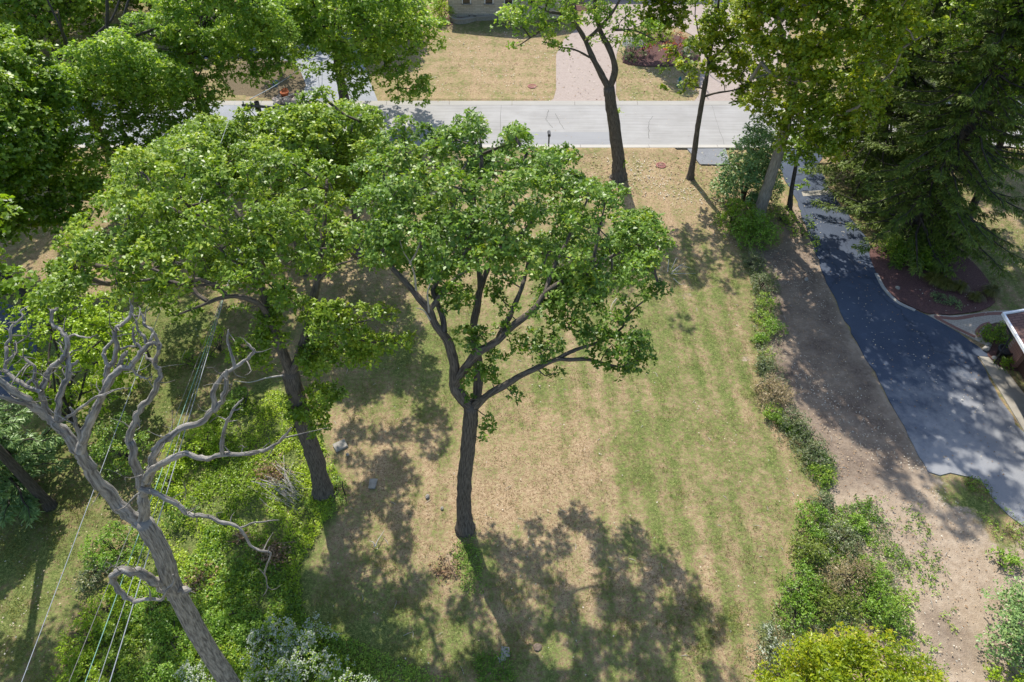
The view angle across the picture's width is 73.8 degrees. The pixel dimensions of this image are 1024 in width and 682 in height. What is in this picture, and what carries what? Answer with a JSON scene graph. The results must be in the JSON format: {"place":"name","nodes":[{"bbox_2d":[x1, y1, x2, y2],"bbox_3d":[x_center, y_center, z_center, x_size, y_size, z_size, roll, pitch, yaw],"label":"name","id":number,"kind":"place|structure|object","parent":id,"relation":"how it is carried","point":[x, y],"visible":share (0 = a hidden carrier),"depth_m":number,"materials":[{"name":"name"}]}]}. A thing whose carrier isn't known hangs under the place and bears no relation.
{"place":"outdoors","nodes":[
{"label":"outdoors","id":0,"kind":"place"},
{"bbox_2d":[0,302,37,399],"bbox_3d":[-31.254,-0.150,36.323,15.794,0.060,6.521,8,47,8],"label":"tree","id":1,"kind":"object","parent":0,"point":[15,329],"depth_m":36.68,"materials":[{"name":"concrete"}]},
{"bbox_2d":[160,31,377,100],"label":"driveway","id":2,"kind":"structure","parent":0,"point":[320,80],"depth_m":57.23,"materials":[{"name":"concrete"}]},
{"bbox_2d":[0,0,1023,681],"bbox_3d":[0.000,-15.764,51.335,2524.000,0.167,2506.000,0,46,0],"label":"ground","id":3,"kind":"structure","parent":0,"point":[764,462],"depth_m":30.53,"materials":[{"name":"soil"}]},
{"bbox_2d":[0,193,57,511],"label":"shade tree","id":4,"kind":"object","parent":3,"relation":"on","point":[25,478],"visible":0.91,"depth_m":22.16,"materials":[{"name":"green plant"}]},
{"bbox_2d":[0,22,60,131],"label":"maple tree","id":5,"kind":"object","parent":3,"relation":"on","point":[34,45],"visible":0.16,"depth_m":44.13,"materials":[{"name":"green plant"}]},
{"bbox_2d":[0,399,75,528],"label":"spruce tree","id":6,"kind":"object","parent":3,"relation":"on","point":[12,443],"visible":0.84,"depth_m":28.38,"materials":[{"name":"green plant"}]},
{"bbox_2d":[0,37,108,307],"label":"maple tree","id":7,"kind":"object","parent":3,"relation":"on","point":[18,155],"visible":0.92,"depth_m":35.41,"materials":[{"name":"green plant"}]},
{"bbox_2d":[0,0,119,59],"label":"background tree","id":8,"kind":"object","parent":3,"relation":"on","point":[34,27],"visible":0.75,"depth_m":56.15,"materials":[{"name":"green plant"}]},
{"bbox_2d":[0,285,148,428],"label":"round tree","id":9,"kind":"object","parent":3,"relation":"on","point":[92,351],"visible":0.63,"depth_m":30.30,"materials":[{"name":"green plant"}]},
{"bbox_2d":[44,639,113,681],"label":"hedge shrub","id":10,"kind":"object","parent":3,"relation":"on","point":[80,670],"visible":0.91,"depth_m":24.32,"materials":[{"name":"green plant"}]},
{"bbox_2d":[54,613,117,669],"bbox_3d":[-15.809,11.002,25.117,2.171,0.746,2.079,0,46,0],"label":"hedge shrub","id":11,"kind":"object","parent":3,"relation":"on","point":[64,659],"visible":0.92,"depth_m":24.97,"materials":[{"name":"green plant"}]},
{"bbox_2d":[70,555,108,593],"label":"shrub","id":12,"kind":"object","parent":3,"relation":"on","point":[90,583],"visible":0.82,"depth_m":26.58,"materials":[{"name":"green plant"}]},
{"bbox_2d":[73,584,132,642],"bbox_3d":[-15.425,10.184,25.930,2.052,0.814,2.166,18,49,17],"label":"hedge shrub","id":13,"kind":"object","parent":3,"relation":"on","point":[111,601],"visible":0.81,"depth_m":25.89,"materials":[{"name":"green plant"}]},
{"bbox_2d":[77,520,145,572],"bbox_3d":[-16.106,8.112,27.306,2.337,1.608,2.385,24,51,21],"label":"shrub","id":14,"kind":"object","parent":3,"relation":"on","point":[104,554],"visible":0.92,"depth_m":27.22,"materials":[{"name":"green plant"}]},
{"bbox_2d":[87,411,153,484],"bbox_3d":[-17.064,4.532,29.694,2.928,3.142,2.817,0,46,0],"label":"shrub","id":15,"kind":"object","parent":3,"relation":"on","point":[116,447],"visible":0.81,"depth_m":29.44,"materials":[{"name":"green plant"}]},
{"bbox_2d":[92,603,148,655],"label":"hedge shrub","id":16,"kind":"object","parent":3,"relation":"on","point":[111,631],"visible":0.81,"depth_m":25.26,"materials":[{"name":"green plant"}]},
{"bbox_2d":[97,636,146,681],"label":"hedge shrub","id":17,"kind":"object","parent":3,"relation":"on","point":[126,659],"visible":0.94,"depth_m":24.42,"materials":[{"name":"green plant"}]},
{"bbox_2d":[34,0,217,197],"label":"oak tree","id":18,"kind":"object","parent":3,"relation":"on","point":[106,66],"visible":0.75,"depth_m":40.53,"materials":[{"name":"green plant"}]},
{"bbox_2d":[117,586,170,637],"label":"hedge shrub","id":19,"kind":"object","parent":3,"relation":"on","point":[152,612],"visible":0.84,"depth_m":25.79,"materials":[{"name":"green plant"}]},
{"bbox_2d":[129,646,194,681],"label":"shrub","id":20,"kind":"object","parent":3,"relation":"on","point":[168,664],"visible":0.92,"depth_m":24.26,"materials":[{"name":"green plant"}]},
{"bbox_2d":[0,298,328,681],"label":"dead tree","id":21,"kind":"object","parent":3,"relation":"on","point":[170,586],"visible":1,"depth_m":12.53,"materials":[{"name":"grey wood"}]},
{"bbox_2d":[151,460,184,502],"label":"shrub","id":22,"kind":"object","parent":3,"relation":"on","point":[163,476],"visible":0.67,"depth_m":29.56,"materials":[{"name":"green plant"}]},
{"bbox_2d":[143,606,196,663],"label":"shrub","id":23,"kind":"object","parent":3,"relation":"on","point":[172,618],"visible":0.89,"depth_m":25.18,"materials":[{"name":"green plant"}]},
{"bbox_2d":[161,495,201,529],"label":"shrub","id":24,"kind":"object","parent":3,"relation":"on","point":[171,514],"visible":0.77,"depth_m":28.34,"materials":[{"name":"green plant"}]},
{"bbox_2d":[160,423,227,474],"bbox_3d":[-14.449,4.597,30.847,2.642,1.435,2.900,-29,52,-25],"label":"shrub","id":25,"kind":"object","parent":3,"relation":"on","point":[198,436],"visible":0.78,"depth_m":30.71,"materials":[{"name":"green plant"}]},
{"bbox_2d":[172,659,215,681],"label":"flowering shrub","id":26,"kind":"object","parent":3,"relation":"on","point":[194,671],"visible":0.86,"depth_m":23.78,"materials":[{"name":"green plant"}]},
{"bbox_2d":[181,557,225,597],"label":"shrub","id":27,"kind":"object","parent":3,"relation":"on","point":[199,576],"visible":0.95,"depth_m":26.89,"materials":[{"name":"plant"}]},
{"bbox_2d":[118,0,302,117],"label":"oak tree","id":28,"kind":"object","parent":3,"relation":"on","point":[180,31],"visible":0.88,"depth_m":42.00,"materials":[{"name":"green plant"}]},
{"bbox_2d":[198,325,233,360],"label":"shrub","id":29,"kind":"object","parent":3,"relation":"on","point":[219,345],"visible":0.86,"depth_m":35.08,"materials":[{"name":"green plant"}]},
{"bbox_2d":[71,388,367,681],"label":"ground cover","id":30,"kind":"object","parent":3,"relation":"on","point":[238,497],"visible":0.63,"depth_m":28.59,"materials":[{"name":"green plant"}]},
{"bbox_2d":[202,594,245,642],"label":"shrub","id":31,"kind":"object","parent":3,"relation":"on","point":[222,619],"visible":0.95,"depth_m":25.58,"materials":[{"name":"green plant"}]},
{"bbox_2d":[30,121,418,502],"bbox_3d":[-10.520,-0.620,25.760,11.073,16.194,12.291,-20,49,-18],"label":"oak tree","id":32,"kind":"object","parent":3,"relation":"on","point":[256,231],"visible":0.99,"depth_m":20.37,"materials":[{"name":"green plant"}]},
{"bbox_2d":[21,103,234,681],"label":"wire","id":33,"kind":"object","parent":32,"relation":"attached to","point":[93,490],"visible":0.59,"depth_m":17.45,"materials":[{"name":"grey metal"}]},
{"bbox_2d":[222,384,254,414],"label":"shrub","id":34,"kind":"object","parent":3,"relation":"on","point":[238,392],"visible":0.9,"depth_m":32.59,"materials":[{"name":"green plant"}]},
{"bbox_2d":[227,609,268,650],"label":"shrub","id":35,"kind":"object","parent":3,"relation":"on","point":[241,638],"visible":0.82,"depth_m":25.36,"materials":[{"name":"green plant"}]},
{"bbox_2d":[103,84,393,254],"bbox_3d":[-12.984,-8.738,36.038,14.978,12.592,14.649,0,46,0],"label":"oak tree","id":36,"kind":"object","parent":3,"relation":"on","point":[310,130],"visible":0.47,"depth_m":31.26,"materials":[{"name":"green plant"}]},
{"bbox_2d":[109,249,238,681],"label":"wire","id":37,"kind":"object","parent":36,"relation":"hanging from","point":[164,501],"visible":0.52,"depth_m":21.29,"materials":[{"name":"grey metal"}]},
{"bbox_2d":[222,59,305,97],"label":"planted bed","id":38,"kind":"object","parent":3,"relation":"on","point":[297,82],"visible":0.45,"depth_m":56.78,"materials":[{"name":"brown soil"}]},
{"bbox_2d":[243,660,295,681],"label":"flowering shrub","id":39,"kind":"object","parent":3,"relation":"on","point":[257,674],"visible":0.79,"depth_m":23.94,"materials":[{"name":"green plant"}]},
{"bbox_2d":[247,450,293,489],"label":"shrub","id":40,"kind":"object","parent":3,"relation":"on","point":[269,474],"visible":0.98,"depth_m":30.29,"materials":[{"name":"plant"}]},
{"bbox_2d":[240,616,301,673],"bbox_3d":[-8.702,10.991,24.765,2.035,1.250,2.071,0,46,0],"label":"flowering shrub","id":41,"kind":"object","parent":3,"relation":"on","point":[256,634],"visible":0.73,"depth_m":24.68,"materials":[{"name":"green plant"}]},
{"bbox_2d":[252,534,295,573],"bbox_3d":[-9.659,8.547,27.572,1.682,0.692,1.812,0,46,0],"label":"brush pile","id":42,"kind":"object","parent":3,"relation":"on","point":[272,548],"visible":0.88,"depth_m":27.60,"materials":[{"name":"wood"}]},
{"bbox_2d":[248,455,310,509],"bbox_3d":[-9.916,6.345,29.758,2.810,0.561,2.121,30,53,26],"label":"brush pile","id":43,"kind":"object","parent":3,"relation":"on","point":[285,481],"visible":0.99,"depth_m":29.77,"materials":[{"name":"grey wood"}]},
{"bbox_2d":[260,611,341,681],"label":"flowering shrub","id":44,"kind":"object","parent":3,"relation":"on","point":[289,663],"visible":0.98,"depth_m":24.28,"materials":[{"name":"green plant"}]},
{"bbox_2d":[314,655,379,681],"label":"flowering shrub","id":45,"kind":"object","parent":3,"relation":"on","point":[328,677],"visible":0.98,"depth_m":23.96,"materials":[{"name":"green plant"}]},
{"bbox_2d":[251,0,450,107],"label":"oak tree","id":46,"kind":"object","parent":3,"relation":"on","point":[326,23],"visible":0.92,"depth_m":47.02,"materials":[{"name":"green plant"}]},
{"bbox_2d":[304,475,518,681],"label":"ground cover","id":47,"kind":"object","parent":3,"relation":"on","point":[479,664],"visible":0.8,"depth_m":24.89,"materials":[{"name":"green plant"}]},
{"bbox_2d":[428,549,460,584],"bbox_3d":[-2.690,9.054,27.286,1.370,0.472,1.597,0,46,0],"label":"brush pile","id":48,"kind":"object","parent":3,"relation":"on","point":[441,572],"visible":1,"depth_m":27.18,"materials":[{"name":"wood"}]},
{"bbox_2d":[335,107,676,537],"bbox_3d":[-0.108,-0.624,25.346,10.696,16.644,9.564,0,46,0],"label":"oak tree","id":49,"kind":"object","parent":3,"relation":"on","point":[584,274],"visible":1,"depth_m":20.78,"materials":[{"name":"green plant"}]},
{"bbox_2d":[448,0,564,18],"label":"stone house","id":50,"kind":"structure","parent":3,"relation":"on","point":[463,8],"depth_m":65.70,"materials":[{"name":"stone"}]},
{"bbox_2d":[0,69,1023,680],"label":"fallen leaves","id":51,"kind":"object","parent":3,"relation":"on","point":[650,393],"depth_m":32.61,"materials":[{"name":"brown plant"}]},
{"bbox_2d":[74,145,1023,148],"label":"kerb","id":52,"kind":"structure","parent":3,"relation":"on","point":[646,146],"depth_m":49.73,"materials":[{"name":"concrete"}]},
{"bbox_2d":[92,101,1023,104],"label":"kerb","id":53,"kind":"structure","parent":3,"relation":"on","point":[529,102],"depth_m":54.34,"materials":[{"name":"concrete"}]},
{"bbox_2d":[489,0,664,182],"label":"street tree","id":54,"kind":"object","parent":3,"relation":"on","point":[619,174],"visible":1,"depth_m":39.82,"materials":[{"name":"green plant"}]},
{"bbox_2d":[434,30,741,204],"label":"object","id":55,"kind":"object","parent":3,"relation":"on","point":[622,100],"visible":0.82,"depth_m":48.85,"materials":[{"name":"brown plant"}]},
{"bbox_2d":[622,33,699,66],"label":"mulch bed","id":56,"kind":"object","parent":3,"relation":"on","point":[652,57],"visible":0.4,"depth_m":60.43,"materials":[{"name":"brown soil"}]},
{"bbox_2d":[619,37,646,62],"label":"flowering shrub","id":57,"kind":"object","parent":56,"relation":"on","point":[630,53],"visible":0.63,"depth_m":59.59,"materials":[{"name":"green plant"}]},
{"bbox_2d":[629,0,697,38],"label":"yellow green tree","id":58,"kind":"object","parent":56,"relation":"on","point":[664,9],"visible":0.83,"depth_m":57.81,"materials":[{"name":"green plant"}]},
{"bbox_2d":[687,148,728,165],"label":"street apron","id":59,"kind":"object","parent":3,"relation":"on","point":[710,158],"visible":0.77,"depth_m":48.81,"materials":[{"name":"grey concrete"}]},
{"bbox_2d":[655,0,776,180],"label":"slim tree","id":60,"kind":"object","parent":3,"relation":"on","point":[716,17],"visible":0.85,"depth_m":40.70,"materials":[{"name":"green plant"}]},
{"bbox_2d":[710,197,757,233],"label":"shrub","id":61,"kind":"object","parent":3,"relation":"on","point":[736,203],"visible":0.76,"depth_m":41.98,"materials":[{"name":"green plant"}]},
{"bbox_2d":[708,114,788,209],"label":"tall shrub","id":62,"kind":"object","parent":3,"relation":"on","point":[754,163],"visible":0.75,"depth_m":42.73,"materials":[{"name":"green plant"}]},
{"bbox_2d":[719,206,783,251],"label":"shrub","id":63,"kind":"object","parent":3,"relation":"on","point":[751,231],"visible":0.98,"depth_m":41.08,"materials":[{"name":"green plant"}]},
{"bbox_2d":[744,620,799,676],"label":"dry clump","id":64,"kind":"object","parent":3,"relation":"on","point":[770,627],"visible":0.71,"depth_m":24.64,"materials":[{"name":"green plant"}]},
{"bbox_2d":[750,373,798,408],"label":"dry clump","id":65,"kind":"object","parent":3,"relation":"on","point":[773,395],"visible":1,"depth_m":33.08,"materials":[{"name":"brown plant"}]},
{"bbox_2d":[770,590,819,635],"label":"weed clump","id":66,"kind":"object","parent":3,"relation":"on","point":[804,599],"visible":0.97,"depth_m":25.68,"materials":[{"name":"green plant"}]},
{"bbox_2d":[777,406,814,432],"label":"brush clump","id":67,"kind":"object","parent":3,"relation":"on","point":[799,421],"visible":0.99,"depth_m":32.00,"materials":[{"name":"green plant"}]},
{"bbox_2d":[785,210,820,251],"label":"shrub","id":68,"kind":"object","parent":3,"relation":"on","point":[805,233],"visible":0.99,"depth_m":42.27,"materials":[{"name":"green plant"}]},
{"bbox_2d":[775,555,831,614],"bbox_3d":[11.264,9.448,26.403,2.297,1.178,2.080,-18,49,-16],"label":"weed clump","id":69,"kind":"object","parent":3,"relation":"on","point":[805,579],"visible":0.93,"depth_m":26.42,"materials":[{"name":"green plant"}]},
{"bbox_2d":[782,102,832,210],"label":"young tree","id":70,"kind":"object","parent":3,"relation":"on","point":[790,195],"visible":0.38,"depth_m":41.58,"materials":[{"name":"green plant"}]},
{"bbox_2d":[788,424,829,457],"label":"brush clump","id":71,"kind":"object","parent":3,"relation":"on","point":[806,439],"visible":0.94,"depth_m":31.27,"materials":[{"name":"green plant"}]},
{"bbox_2d":[786,531,832,574],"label":"weed clump","id":72,"kind":"object","parent":3,"relation":"on","point":[807,549],"visible":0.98,"depth_m":27.35,"materials":[{"name":"green plant"}]},
{"bbox_2d":[791,499,834,541],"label":"weed clump","id":73,"kind":"object","parent":3,"relation":"on","point":[820,509],"visible":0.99,"depth_m":28.37,"materials":[{"name":"green plant"}]},
{"bbox_2d":[796,439,838,470],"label":"brush clump","id":74,"kind":"object","parent":3,"relation":"on","point":[819,451],"visible":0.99,"depth_m":30.55,"materials":[{"name":"green plant"}]},
{"bbox_2d":[802,487,837,517],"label":"brush clump","id":75,"kind":"object","parent":3,"relation":"on","point":[827,499],"visible":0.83,"depth_m":29.13,"materials":[{"name":"green plant"}]},
{"bbox_2d":[807,462,838,487],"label":"brush clump","id":76,"kind":"object","parent":3,"relation":"on","point":[824,476],"visible":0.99,"depth_m":29.99,"materials":[{"name":"green plant"}]},
{"bbox_2d":[746,251,914,681],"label":"dry weeds","id":77,"kind":"object","parent":3,"relation":"on","point":[875,522],"visible":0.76,"depth_m":27.87,"materials":[{"name":"green plant"}]},
{"bbox_2d":[807,578,862,627],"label":"weed clump","id":78,"kind":"object","parent":3,"relation":"on","point":[827,589],"visible":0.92,"depth_m":25.91,"materials":[{"name":"green plant"}]},
{"bbox_2d":[727,0,944,219],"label":"maple tree","id":79,"kind":"object","parent":3,"relation":"on","point":[804,54],"visible":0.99,"depth_m":33.66,"materials":[{"name":"green plant"}]},
{"bbox_2d":[819,519,865,563],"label":"weed clump","id":80,"kind":"object","parent":3,"relation":"on","point":[843,530],"visible":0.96,"depth_m":27.86,"materials":[{"name":"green plant"}]},
{"bbox_2d":[814,551,877,599],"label":"dry clump","id":81,"kind":"object","parent":3,"relation":"on","point":[857,568],"visible":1,"depth_m":26.49,"materials":[{"name":"green plant"}]},
{"bbox_2d":[743,621,949,681],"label":"yellow shrub","id":82,"kind":"object","parent":3,"relation":"on","point":[824,658],"visible":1,"depth_m":21.08,"materials":[{"name":"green plant"}]},
{"bbox_2d":[843,512,873,535],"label":"weed clump","id":83,"kind":"object","parent":3,"relation":"on","point":[859,523],"visible":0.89,"depth_m":28.36,"materials":[{"name":"green plant"}]},
{"bbox_2d":[852,553,894,593],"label":"weed clump","id":84,"kind":"object","parent":3,"relation":"on","point":[878,573],"visible":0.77,"depth_m":26.82,"materials":[{"name":"green plant"}]},
{"bbox_2d":[843,577,904,634],"bbox_3d":[13.815,9.883,25.894,1.861,1.190,2.242,-8,47,-8],"label":"weed clump","id":85,"kind":"object","parent":3,"relation":"on","point":[871,601],"visible":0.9,"depth_m":25.86,"materials":[{"name":"green plant"}]},
{"bbox_2d":[748,254,1023,678],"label":"weeds","id":86,"kind":"object","parent":3,"relation":"on","point":[875,518],"visible":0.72,"depth_m":27.83,"materials":[{"name":"green plant"}]},
{"bbox_2d":[862,595,918,637],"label":"weed clump","id":87,"kind":"object","parent":3,"relation":"on","point":[894,623],"visible":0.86,"depth_m":25.41,"materials":[{"name":"green plant"}]},
{"bbox_2d":[795,0,987,217],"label":"spruce tree","id":88,"kind":"object","parent":3,"relation":"on","point":[846,164],"visible":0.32,"depth_m":42.24,"materials":[{"name":"green plant"}]},
{"bbox_2d":[810,0,1023,289],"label":"spruce tree","id":89,"kind":"object","parent":3,"relation":"on","point":[942,146],"visible":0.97,"depth_m":37.13,"materials":[{"name":"green plant"}]},
{"bbox_2d":[869,236,994,314],"bbox_3d":[24.442,-4.033,40.039,6.259,0.060,7.199,0,46,0],"label":"mulch bed","id":90,"kind":"object","parent":3,"relation":"on","point":[908,283],"visible":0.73,"depth_m":39.12,"materials":[{"name":"brown soil"}]},
{"bbox_2d":[878,234,966,275],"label":"juniper shrub","id":91,"kind":"object","parent":90,"relation":"on","point":[927,255],"visible":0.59,"depth_m":40.08,"materials":[{"name":"green plant"}]},
{"bbox_2d":[904,4,1023,182],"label":"spruce tree","id":92,"kind":"object","parent":3,"relation":"on","point":[1015,57],"visible":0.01,"depth_m":45.43,"materials":[{"name":"green plant"}]},
{"bbox_2d":[928,310,1012,344],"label":"garden walk","id":93,"kind":"structure","parent":3,"relation":"on","point":[970,325],"depth_m":37.14,"materials":[{"name":"grey concrete"}]},
{"bbox_2d":[926,0,1023,218],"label":"leaning tree","id":94,"kind":"object","parent":3,"relation":"on","point":[956,25],"visible":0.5,"depth_m":34.06,"materials":[{"name":"green plant"}]},
{"bbox_2d":[974,576,1023,679],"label":"shrub","id":95,"kind":"object","parent":3,"relation":"on","point":[1013,638],"visible":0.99,"depth_m":24.48,"materials":[{"name":"green plant"}]},
{"bbox_2d":[983,323,1018,370],"bbox_3d":[26.031,0.123,36.020,2.139,0.060,3.985,17,48,16],"label":"mulch bed","id":96,"kind":"object","parent":3,"relation":"on","point":[992,351],"visible":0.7,"depth_m":35.72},
{"bbox_2d":[977,320,1013,347],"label":"shrub","id":97,"kind":"object","parent":96,"relation":"on","point":[1000,331],"visible":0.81,"depth_m":35.81,"materials":[{"name":"green plant"}]},
{"bbox_2d":[979,356,1023,430],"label":"driveway apron","id":98,"kind":"object","parent":3,"relation":"on","point":[1011,391],"visible":1,"depth_m":33.85,"materials":[{"name":"concrete"}]},
{"bbox_2d":[982,659,1023,681],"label":"shrub","id":99,"kind":"object","parent":3,"relation":"on","point":[994,671],"visible":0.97,"depth_m":24.20,"materials":[{"name":"green plant"}]},
{"bbox_2d":[985,545,1023,574],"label":"shrub","id":100,"kind":"object","parent":3,"relation":"on","point":[1015,561],"visible":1,"depth_m":27.25,"materials":[{"name":"green plant"}]},
{"bbox_2d":[994,309,1023,378],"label":"brick garage","id":101,"kind":"structure","parent":3,"relation":"on","point":[1014,320],"depth_m":32.90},
{"bbox_2d":[551,0,797,101],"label":"paved driveway","id":102,"kind":"structure","parent":0,"point":[567,74],"depth_m":59.48,"materials":[{"name":"beige concrete"}]},
{"bbox_2d":[327,105,1023,144],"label":"road","id":103,"kind":"structure","parent":0,"point":[676,126],"depth_m":52.51,"materials":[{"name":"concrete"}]},
{"bbox_2d":[3,105,283,144],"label":"road patch","id":104,"kind":"object","parent":103,"relation":"on","point":[223,110],"depth_m":53.16,"materials":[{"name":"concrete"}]},
{"bbox_2d":[500,132,609,144],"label":"road patch","id":105,"kind":"object","parent":103,"relation":"on","point":[576,138],"visible":0.54,"depth_m":50.63,"materials":[{"name":"concrete"}]},
{"bbox_2d":[780,149,1023,526],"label":"driveway","id":106,"kind":"structure","parent":0,"point":[972,453],"depth_m":34.69,"materials":[{"name":"grey asphalt"}]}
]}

